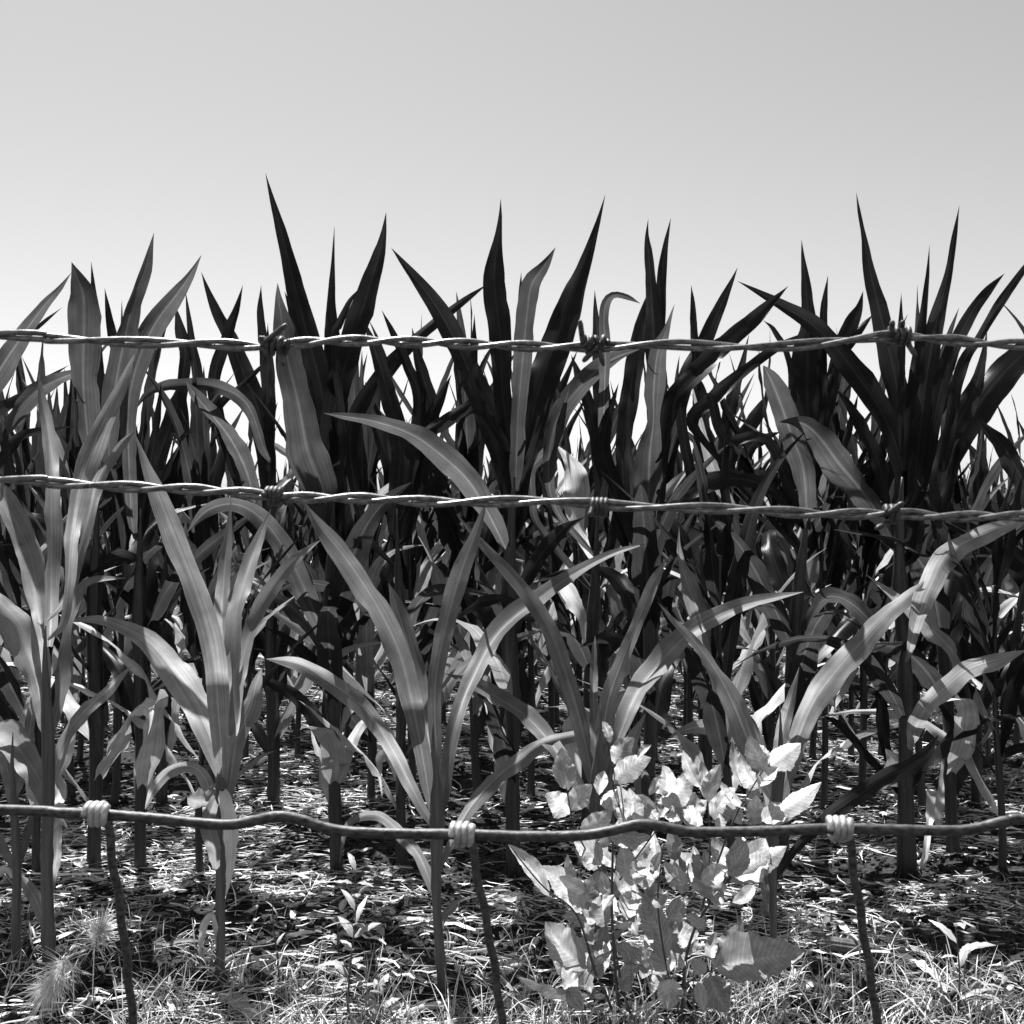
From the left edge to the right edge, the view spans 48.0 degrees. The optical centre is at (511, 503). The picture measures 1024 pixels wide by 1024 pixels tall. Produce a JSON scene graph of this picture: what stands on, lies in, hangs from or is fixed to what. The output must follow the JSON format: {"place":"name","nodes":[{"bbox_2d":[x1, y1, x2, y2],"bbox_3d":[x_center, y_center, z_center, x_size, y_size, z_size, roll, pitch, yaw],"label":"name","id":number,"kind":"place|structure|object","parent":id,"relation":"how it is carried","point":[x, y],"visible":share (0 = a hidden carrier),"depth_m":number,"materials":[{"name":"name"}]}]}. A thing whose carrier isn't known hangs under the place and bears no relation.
{"place":"outdoors","nodes":[
{"label":"outdoors","id":0,"kind":"place"},
{"bbox_2d":[0,611,1023,1023],"bbox_3d":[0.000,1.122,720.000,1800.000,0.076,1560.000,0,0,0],"label":"ground","id":1,"kind":"structure","parent":0,"point":[384,845],"depth_m":3.43,"materials":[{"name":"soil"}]},
{"bbox_2d":[0,696,34,970],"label":"corn plant","id":2,"kind":"object","parent":1,"relation":"on","point":[13,781],"visible":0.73,"depth_m":2.78,"materials":[{"name":"grey plant"}]},
{"bbox_2d":[7,388,60,676],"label":"corn plant","id":3,"kind":"object","parent":1,"relation":"on","point":[55,409],"visible":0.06,"depth_m":4.96,"materials":[{"name":"grey plant"}]},
{"bbox_2d":[0,273,71,610],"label":"corn plant","id":4,"kind":"object","parent":1,"relation":"on","point":[23,403],"visible":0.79,"depth_m":3.52,"materials":[{"name":"grey plant"}]},
{"bbox_2d":[12,939,92,1023],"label":"foxtail barley","id":5,"kind":"object","parent":1,"relation":"on","point":[50,984],"visible":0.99,"depth_m":2.44,"materials":[{"name":"grey plant"}]},
{"bbox_2d":[0,389,107,701],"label":"corn plant","id":6,"kind":"object","parent":1,"relation":"on","point":[17,672],"visible":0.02,"depth_m":4.95,"materials":[{"name":"grey plant"}]},
{"bbox_2d":[0,369,117,799],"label":"corn plant","id":7,"kind":"object","parent":1,"relation":"on","point":[72,418],"visible":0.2,"depth_m":4.33,"materials":[{"name":"grey plant"}]},
{"bbox_2d":[0,342,121,705],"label":"corn plant","id":8,"kind":"object","parent":1,"relation":"on","point":[38,468],"visible":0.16,"depth_m":4.34,"materials":[{"name":"grey plant"}]},
{"bbox_2d":[0,374,123,652],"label":"corn plant","id":9,"kind":"object","parent":1,"relation":"on","point":[28,470],"visible":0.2,"depth_m":4.22,"materials":[{"name":"grey plant"}]},
{"bbox_2d":[0,355,133,978],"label":"corn plant","id":10,"kind":"object","parent":1,"relation":"on","point":[27,641],"visible":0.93,"depth_m":2.93,"materials":[{"name":"grey plant"}]},
{"bbox_2d":[0,417,159,875],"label":"corn plant","id":11,"kind":"object","parent":1,"relation":"on","point":[9,683],"visible":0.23,"depth_m":3.38,"materials":[{"name":"grey plant"}]},
{"bbox_2d":[76,904,117,1001],"bbox_3d":[-0.921,1.013,2.551,0.107,0.264,0.134,0,0,-41],"label":"foxtail barley","id":12,"kind":"object","parent":1,"relation":"on","point":[100,933],"visible":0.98,"depth_m":2.54,"materials":[{"name":"grey plant"}]},
{"bbox_2d":[0,234,210,868],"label":"corn plant","id":13,"kind":"object","parent":1,"relation":"on","point":[93,386],"visible":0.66,"depth_m":3.48,"materials":[{"name":"grey plant"}]},
{"bbox_2d":[34,422,180,760],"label":"corn plant","id":14,"kind":"object","parent":1,"relation":"on","point":[80,749],"visible":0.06,"depth_m":5.00,"materials":[{"name":"grey plant"}]},
{"bbox_2d":[80,458,160,734],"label":"corn plant","id":15,"kind":"object","parent":1,"relation":"on","point":[109,509],"visible":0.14,"depth_m":4.94,"materials":[{"name":"grey plant"}]},
{"bbox_2d":[14,304,235,804],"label":"corn plant","id":16,"kind":"object","parent":1,"relation":"on","point":[124,645],"visible":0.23,"depth_m":4.28,"materials":[{"name":"grey plant"}]},
{"bbox_2d":[10,485,316,878],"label":"corn plant","id":17,"kind":"object","parent":1,"relation":"on","point":[161,632],"visible":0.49,"depth_m":3.42,"materials":[{"name":"grey plant"}]},
{"bbox_2d":[79,256,264,875],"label":"corn plant","id":18,"kind":"object","parent":1,"relation":"on","point":[149,748],"visible":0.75,"depth_m":3.45,"materials":[{"name":"grey plant"}]},
{"bbox_2d":[80,409,271,696],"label":"corn plant","id":19,"kind":"object","parent":1,"relation":"on","point":[159,568],"visible":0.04,"depth_m":5.08,"materials":[{"name":"grey plant"}]},
{"bbox_2d":[125,360,242,783],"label":"corn plant","id":20,"kind":"object","parent":1,"relation":"on","point":[195,456],"visible":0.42,"depth_m":4.19,"materials":[{"name":"grey plant"}]},
{"bbox_2d":[110,295,270,809],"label":"corn plant","id":21,"kind":"object","parent":1,"relation":"on","point":[178,399],"visible":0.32,"depth_m":4.44,"materials":[{"name":"grey plant"}]},
{"bbox_2d":[73,435,319,984],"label":"corn plant","id":22,"kind":"object","parent":1,"relation":"on","point":[222,718],"visible":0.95,"depth_m":2.84,"materials":[{"name":"grey plant"}]},
{"bbox_2d":[150,424,281,761],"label":"corn plant","id":23,"kind":"object","parent":1,"relation":"on","point":[178,623],"visible":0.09,"depth_m":5.03,"materials":[{"name":"grey plant"}]},
{"bbox_2d":[158,402,307,761],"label":"corn plant","id":24,"kind":"object","parent":1,"relation":"on","point":[263,570],"visible":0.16,"depth_m":5.02,"materials":[{"name":"grey plant"}]},
{"bbox_2d":[219,991,266,1023],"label":"dry leaf","id":25,"kind":"object","parent":1,"relation":"on","point":[234,998],"visible":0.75,"depth_m":2.54,"materials":[{"name":"grey plant"}]},
{"bbox_2d":[138,272,380,808],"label":"corn plant","id":26,"kind":"object","parent":1,"relation":"on","point":[239,458],"visible":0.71,"depth_m":4.27,"materials":[{"name":"grey plant"}]},
{"bbox_2d":[219,469,312,638],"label":"corn plant","id":27,"kind":"object","parent":1,"relation":"on","point":[295,516],"visible":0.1,"depth_m":6.61,"materials":[{"name":"grey plant"}]},
{"bbox_2d":[260,897,296,982],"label":"weed","id":28,"kind":"object","parent":1,"relation":"on","point":[274,936],"visible":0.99,"depth_m":2.66,"materials":[{"name":"grey plant"}]},
{"bbox_2d":[276,460,312,724],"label":"corn plant","id":29,"kind":"object","parent":1,"relation":"on","point":[292,674],"visible":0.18,"depth_m":5.78,"materials":[{"name":"grey plant"}]},
{"bbox_2d":[187,173,411,875],"bbox_3d":[-0.628,-0.004,3.478,0.691,2.305,1.079,0,0,0],"label":"corn plant","id":30,"kind":"object","parent":1,"relation":"on","point":[315,383],"visible":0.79,"depth_m":3.52,"materials":[{"name":"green plant"}]},
{"bbox_2d":[220,463,385,755],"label":"corn plant","id":31,"kind":"object","parent":1,"relation":"on","point":[250,527],"visible":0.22,"depth_m":5.01,"materials":[{"name":"grey plant"}]},
{"bbox_2d":[228,355,440,699],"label":"corn plant","id":32,"kind":"object","parent":1,"relation":"on","point":[348,623],"visible":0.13,"depth_m":4.36,"materials":[{"name":"grey plant"}]},
{"bbox_2d":[318,898,360,958],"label":"weed","id":33,"kind":"object","parent":1,"relation":"on","point":[335,939],"visible":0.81,"depth_m":2.83,"materials":[{"name":"grey plant"}]},
{"bbox_2d":[314,853,383,1017],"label":"weed","id":34,"kind":"object","parent":1,"relation":"on","point":[347,926],"visible":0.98,"depth_m":2.50,"materials":[{"name":"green plant"}]},
{"bbox_2d":[242,380,458,763],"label":"corn plant","id":35,"kind":"object","parent":1,"relation":"on","point":[373,459],"visible":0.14,"depth_m":4.95,"materials":[{"name":"grey plant"}]},
{"bbox_2d":[293,425,420,738],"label":"corn plant","id":36,"kind":"object","parent":1,"relation":"on","point":[301,511],"visible":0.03,"depth_m":5.12,"materials":[{"name":"grey plant"}]},
{"bbox_2d":[264,355,462,802],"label":"corn plant","id":37,"kind":"object","parent":1,"relation":"on","point":[365,668],"visible":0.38,"depth_m":4.19,"materials":[{"name":"grey plant"}]},
{"bbox_2d":[348,470,388,667],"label":"corn plant","id":38,"kind":"object","parent":1,"relation":"on","point":[377,647],"visible":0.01,"depth_m":5.77,"materials":[{"name":"grey plant"}]},
{"bbox_2d":[362,974,400,1022],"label":"weed","id":39,"kind":"object","parent":1,"relation":"on","point":[377,987],"visible":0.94,"depth_m":2.46,"materials":[{"name":"grey plant"}]},
{"bbox_2d":[267,287,540,871],"bbox_3d":[-0.348,0.191,3.547,0.778,1.920,0.785,0,0,-17],"label":"corn plant","id":40,"kind":"object","parent":1,"relation":"on","point":[410,462],"visible":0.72,"depth_m":3.64,"materials":[{"name":"grey plant"}]},
{"bbox_2d":[375,490,463,675],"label":"corn plant","id":41,"kind":"object","parent":1,"relation":"on","point":[443,568],"visible":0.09,"depth_m":4.99,"materials":[{"name":"grey plant"}]},
{"bbox_2d":[280,318,560,805],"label":"corn plant","id":42,"kind":"object","parent":1,"relation":"on","point":[409,555],"visible":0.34,"depth_m":4.27,"materials":[{"name":"grey plant"}]},
{"bbox_2d":[380,474,463,723],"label":"corn plant","id":43,"kind":"object","parent":1,"relation":"on","point":[443,712],"visible":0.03,"depth_m":5.88,"materials":[{"name":"grey plant"}]},
{"bbox_2d":[399,1000,446,1017],"bbox_3d":[-0.198,1.119,2.550,0.113,0.018,0.021,0,0,-31],"label":"stalk piece","id":44,"kind":"object","parent":1,"relation":"on","point":[431,1004],"visible":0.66,"depth_m":2.55,"materials":[{"name":"grey plant"}]},
{"bbox_2d":[267,504,644,999],"bbox_3d":[-0.097,0.567,3.040,0.874,1.169,0.659,0,0,-41],"label":"corn plant","id":45,"kind":"object","parent":1,"relation":"on","point":[419,693],"visible":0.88,"depth_m":2.79,"materials":[{"name":"grey plant"}]},
{"bbox_2d":[434,383,495,754],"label":"corn plant","id":46,"kind":"object","parent":1,"relation":"on","point":[463,631],"visible":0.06,"depth_m":5.16,"materials":[{"name":"grey plant"}]},
{"bbox_2d":[325,197,604,881],"bbox_3d":[-0.129,0.044,3.557,0.703,2.212,0.953,0,0,13],"label":"corn plant","id":47,"kind":"object","parent":1,"relation":"on","point":[512,427],"visible":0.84,"depth_m":3.54,"materials":[{"name":"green plant"}]},
{"bbox_2d":[378,292,576,808],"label":"corn plant","id":48,"kind":"object","parent":1,"relation":"on","point":[468,435],"visible":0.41,"depth_m":4.19,"materials":[{"name":"grey plant"}]},
{"bbox_2d":[384,372,590,727],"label":"corn plant","id":49,"kind":"object","parent":1,"relation":"on","point":[521,550],"visible":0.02,"depth_m":4.96,"materials":[{"name":"grey plant"}]},
{"bbox_2d":[0,678,1023,1023],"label":"soil crumbs","id":50,"kind":"object","parent":1,"relation":"on","point":[400,944],"visible":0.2,"depth_m":3.07,"materials":[{"name":"soil"}]},
{"bbox_2d":[416,380,635,798],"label":"corn plant","id":51,"kind":"object","parent":1,"relation":"on","point":[546,675],"visible":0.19,"depth_m":4.40,"materials":[{"name":"grey plant"}]},
{"bbox_2d":[428,356,627,759],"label":"corn plant","id":52,"kind":"object","parent":1,"relation":"on","point":[550,702],"visible":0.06,"depth_m":5.11,"materials":[{"name":"grey plant"}]},
{"bbox_2d":[519,291,638,829],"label":"corn plant","id":53,"kind":"object","parent":1,"relation":"on","point":[586,609],"visible":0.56,"depth_m":3.74,"materials":[{"name":"grey plant"}]},
{"bbox_2d":[548,454,609,722],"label":"corn plant","id":54,"kind":"object","parent":1,"relation":"on","point":[557,720],"visible":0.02,"depth_m":5.87,"materials":[{"name":"grey plant"}]},
{"bbox_2d":[491,419,689,665],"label":"corn plant","id":55,"kind":"object","parent":1,"relation":"on","point":[611,540],"visible":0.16,"depth_m":5.00,"materials":[{"name":"grey plant"}]},
{"bbox_2d":[508,721,675,1022],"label":"broadleaf weed","id":56,"kind":"object","parent":1,"relation":"on","point":[596,892],"visible":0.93,"depth_m":2.45,"materials":[{"name":"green plant"}]},
{"bbox_2d":[563,511,623,673],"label":"corn plant","id":57,"kind":"object","parent":1,"relation":"on","point":[606,519],"visible":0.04,"depth_m":5.86,"materials":[{"name":"grey plant"}]},
{"bbox_2d":[444,388,755,704],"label":"corn plant","id":58,"kind":"object","parent":1,"relation":"on","point":[555,561],"visible":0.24,"depth_m":4.29,"materials":[{"name":"grey plant"}]},
{"bbox_2d":[499,381,743,793],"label":"corn plant","id":59,"kind":"object","parent":1,"relation":"on","point":[666,522],"visible":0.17,"depth_m":4.31,"materials":[{"name":"grey plant"}]},
{"bbox_2d":[447,514,801,965],"bbox_3d":[0.337,0.584,2.986,1.006,1.116,0.416,0,0,-5],"label":"corn plant","id":60,"kind":"object","parent":1,"relation":"on","point":[616,709],"visible":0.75,"depth_m":2.97,"materials":[{"name":"grey plant"}]},
{"bbox_2d":[553,219,786,843],"bbox_3d":[0.374,0.091,3.574,0.618,2.136,0.941,0,0,37],"label":"corn plant","id":61,"kind":"object","parent":1,"relation":"on","point":[662,401],"visible":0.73,"depth_m":3.57,"materials":[{"name":"grey plant"}]},
{"bbox_2d":[608,487,765,725],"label":"corn plant","id":62,"kind":"object","parent":1,"relation":"on","point":[684,618],"visible":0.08,"depth_m":5.81,"materials":[{"name":"grey plant"}]},
{"bbox_2d":[614,355,765,761],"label":"corn plant","id":63,"kind":"object","parent":1,"relation":"on","point":[669,599],"visible":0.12,"depth_m":4.94,"materials":[{"name":"plant"}]},
{"bbox_2d":[614,361,778,742],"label":"corn plant","id":64,"kind":"object","parent":1,"relation":"on","point":[678,469],"visible":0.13,"depth_m":5.08,"materials":[{"name":"grey plant"}]},
{"bbox_2d":[575,434,824,886],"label":"corn plant","id":65,"kind":"object","parent":1,"relation":"on","point":[716,569],"visible":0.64,"depth_m":3.42,"materials":[{"name":"grey plant"}]},
{"bbox_2d":[572,267,830,811],"bbox_3d":[0.717,0.098,4.332,0.831,2.102,0.821,0,0,-45],"label":"corn plant","id":66,"kind":"object","parent":1,"relation":"on","point":[754,418],"visible":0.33,"depth_m":4.42,"materials":[{"name":"grey plant"}]},
{"bbox_2d":[608,458,808,693],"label":"corn plant","id":67,"kind":"object","parent":1,"relation":"on","point":[678,593],"visible":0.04,"depth_m":5.06,"materials":[{"name":"grey plant"}]},
{"bbox_2d":[629,735,820,1023],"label":"broadleaf weed","id":68,"kind":"object","parent":1,"relation":"on","point":[737,953],"visible":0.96,"depth_m":2.41,"materials":[{"name":"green plant"}]},
{"bbox_2d":[726,501,775,707],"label":"corn plant","id":69,"kind":"object","parent":1,"relation":"on","point":[751,630],"visible":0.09,"depth_m":5.83,"materials":[{"name":"grey plant"}]},
{"bbox_2d":[662,354,870,747],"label":"corn plant","id":70,"kind":"object","parent":1,"relation":"on","point":[821,488],"visible":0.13,"depth_m":5.08,"materials":[{"name":"black plant"}]},
{"bbox_2d":[663,366,892,798],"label":"corn plant","id":71,"kind":"object","parent":1,"relation":"on","point":[812,577],"visible":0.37,"depth_m":4.32,"materials":[{"name":"grey plant"}]},
{"bbox_2d":[667,240,897,867],"bbox_3d":[0.917,0.114,3.687,0.723,2.072,0.961,0,0,34],"label":"corn plant","id":72,"kind":"object","parent":1,"relation":"on","point":[814,384],"visible":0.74,"depth_m":3.67,"materials":[{"name":"grey plant"}]},
{"bbox_2d":[659,581,938,982],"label":"corn plant","id":73,"kind":"object","parent":1,"relation":"on","point":[845,660],"visible":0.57,"depth_m":2.80,"materials":[{"name":"grey plant"}]},
{"bbox_2d":[764,376,870,761],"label":"corn plant","id":74,"kind":"object","parent":1,"relation":"on","point":[836,573],"visible":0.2,"depth_m":4.90,"materials":[{"name":"grey plant"}]},
{"bbox_2d":[686,316,950,808],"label":"corn plant","id":75,"kind":"object","parent":1,"relation":"on","point":[872,545],"visible":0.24,"depth_m":4.28,"materials":[{"name":"grey plant"}]},
{"bbox_2d":[782,910,857,939],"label":"dry leaf","id":76,"kind":"object","parent":1,"relation":"on","point":[842,925],"visible":0.96,"depth_m":2.98,"materials":[{"name":"white plant"}]},
{"bbox_2d":[778,458,877,723],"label":"corn plant","id":77,"kind":"object","parent":1,"relation":"on","point":[840,717],"visible":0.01,"depth_m":5.91,"materials":[{"name":"grey plant"}]},
{"bbox_2d":[731,395,928,809],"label":"corn plant","id":78,"kind":"object","parent":1,"relation":"on","point":[787,552],"visible":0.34,"depth_m":4.28,"materials":[{"name":"grey plant"}]},
{"bbox_2d":[741,443,929,760],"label":"corn plant","id":79,"kind":"object","parent":1,"relation":"on","point":[871,605],"visible":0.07,"depth_m":5.00,"materials":[{"name":"grey plant"}]},
{"bbox_2d":[733,193,1023,879],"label":"corn plant","id":80,"kind":"object","parent":1,"relation":"on","point":[907,416],"visible":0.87,"depth_m":3.50,"materials":[{"name":"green plant"}]},
{"bbox_2d":[816,394,953,759],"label":"corn plant","id":81,"kind":"object","parent":1,"relation":"on","point":[875,597],"visible":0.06,"depth_m":4.96,"materials":[{"name":"grey plant"}]},
{"bbox_2d":[775,287,1023,809],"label":"corn plant","id":82,"kind":"object","parent":1,"relation":"on","point":[1006,606],"visible":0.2,"depth_m":4.25,"materials":[{"name":"grey plant"}]},
{"bbox_2d":[843,448,984,656],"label":"corn plant","id":83,"kind":"object","parent":1,"relation":"on","point":[933,546],"visible":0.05,"depth_m":5.07,"materials":[{"name":"grey plant"}]},
{"bbox_2d":[808,265,1023,859],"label":"corn plant","id":84,"kind":"object","parent":1,"relation":"on","point":[983,395],"visible":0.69,"depth_m":3.65,"materials":[{"name":"grey plant"}]},
{"bbox_2d":[818,466,1023,870],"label":"corn plant","id":85,"kind":"object","parent":1,"relation":"on","point":[975,617],"visible":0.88,"depth_m":3.45,"materials":[{"name":"grey plant"}]},
{"bbox_2d":[896,953,946,992],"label":"dry leaf","id":86,"kind":"object","parent":1,"relation":"on","point":[921,963],"visible":0.76,"depth_m":2.67,"materials":[{"name":"white plant"}]},
{"bbox_2d":[852,524,1023,812],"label":"corn plant","id":87,"kind":"object","parent":1,"relation":"on","point":[967,690],"visible":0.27,"depth_m":4.25,"materials":[{"name":"grey plant"}]},
{"bbox_2d":[917,920,1015,1009],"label":"weed","id":88,"kind":"object","parent":1,"relation":"on","point":[962,953],"visible":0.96,"depth_m":2.48,"materials":[{"name":"grey plant"}]},
{"bbox_2d":[927,374,1008,654],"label":"corn plant","id":89,"kind":"object","parent":1,"relation":"on","point":[974,470],"visible":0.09,"depth_m":5.07,"materials":[{"name":"grey plant"}]},
{"bbox_2d":[924,418,1023,740],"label":"corn plant","id":90,"kind":"object","parent":1,"relation":"on","point":[1007,453],"visible":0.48,"depth_m":3.62,"materials":[{"name":"grey plant"}]},
{"bbox_2d":[926,431,1023,755],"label":"corn plant","id":91,"kind":"object","parent":1,"relation":"on","point":[979,479],"visible":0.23,"depth_m":5.10,"materials":[{"name":"grey plant"}]},
{"bbox_2d":[957,449,1023,716],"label":"corn plant","id":92,"kind":"object","parent":1,"relation":"on","point":[994,499],"visible":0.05,"depth_m":5.75,"materials":[{"name":"grey plant"}]},
{"bbox_2d":[966,395,1023,755],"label":"corn plant","id":93,"kind":"object","parent":1,"relation":"on","point":[996,508],"visible":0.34,"depth_m":5.15,"materials":[{"name":"grey plant"}]},
{"bbox_2d":[968,469,1023,648],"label":"corn plant","id":94,"kind":"object","parent":1,"relation":"on","point":[1010,611],"visible":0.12,"depth_m":6.64,"materials":[{"name":"grey plant"}]},
{"bbox_2d":[974,422,1023,617],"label":"corn plant","id":95,"kind":"object","parent":1,"relation":"on","point":[1010,587],"visible":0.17,"depth_m":5.03,"materials":[{"name":"grey plant"}]},
{"bbox_2d":[980,960,1023,1005],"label":"weed","id":96,"kind":"object","parent":1,"relation":"on","point":[1002,976],"visible":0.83,"depth_m":2.50,"materials":[{"name":"white plant"}]},
{"bbox_2d":[980,305,1023,597],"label":"corn plant","id":97,"kind":"object","parent":1,"relation":"on","point":[989,589],"visible":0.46,"depth_m":3.91,"materials":[{"name":"grey plant"}]},
{"bbox_2d":[0,839,1023,1023],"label":"grass","id":98,"kind":"structure","parent":0,"point":[726,1015],"depth_m":2.50,"materials":[{"name":"grey plant"}]},
{"bbox_2d":[0,801,1023,1023],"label":"woven wire fence","id":99,"kind":"object","parent":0,"point":[468,834],"visible":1,"depth_m":0.47,"materials":[{"name":"grey metal"}]},
{"bbox_2d":[0,320,1023,365],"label":"barbed wire","id":100,"kind":"object","parent":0,"point":[272,344],"visible":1,"depth_m":0.47,"materials":[{"name":"grey metal"}]},
{"bbox_2d":[0,475,1023,529],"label":"barbed wire","id":101,"kind":"object","parent":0,"point":[890,514],"visible":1,"depth_m":0.47,"materials":[{"name":"grey metal"}]},
{"bbox_2d":[0,0,1023,496],"label":"sky","id":102,"kind":"structure","parent":0,"point":[756,128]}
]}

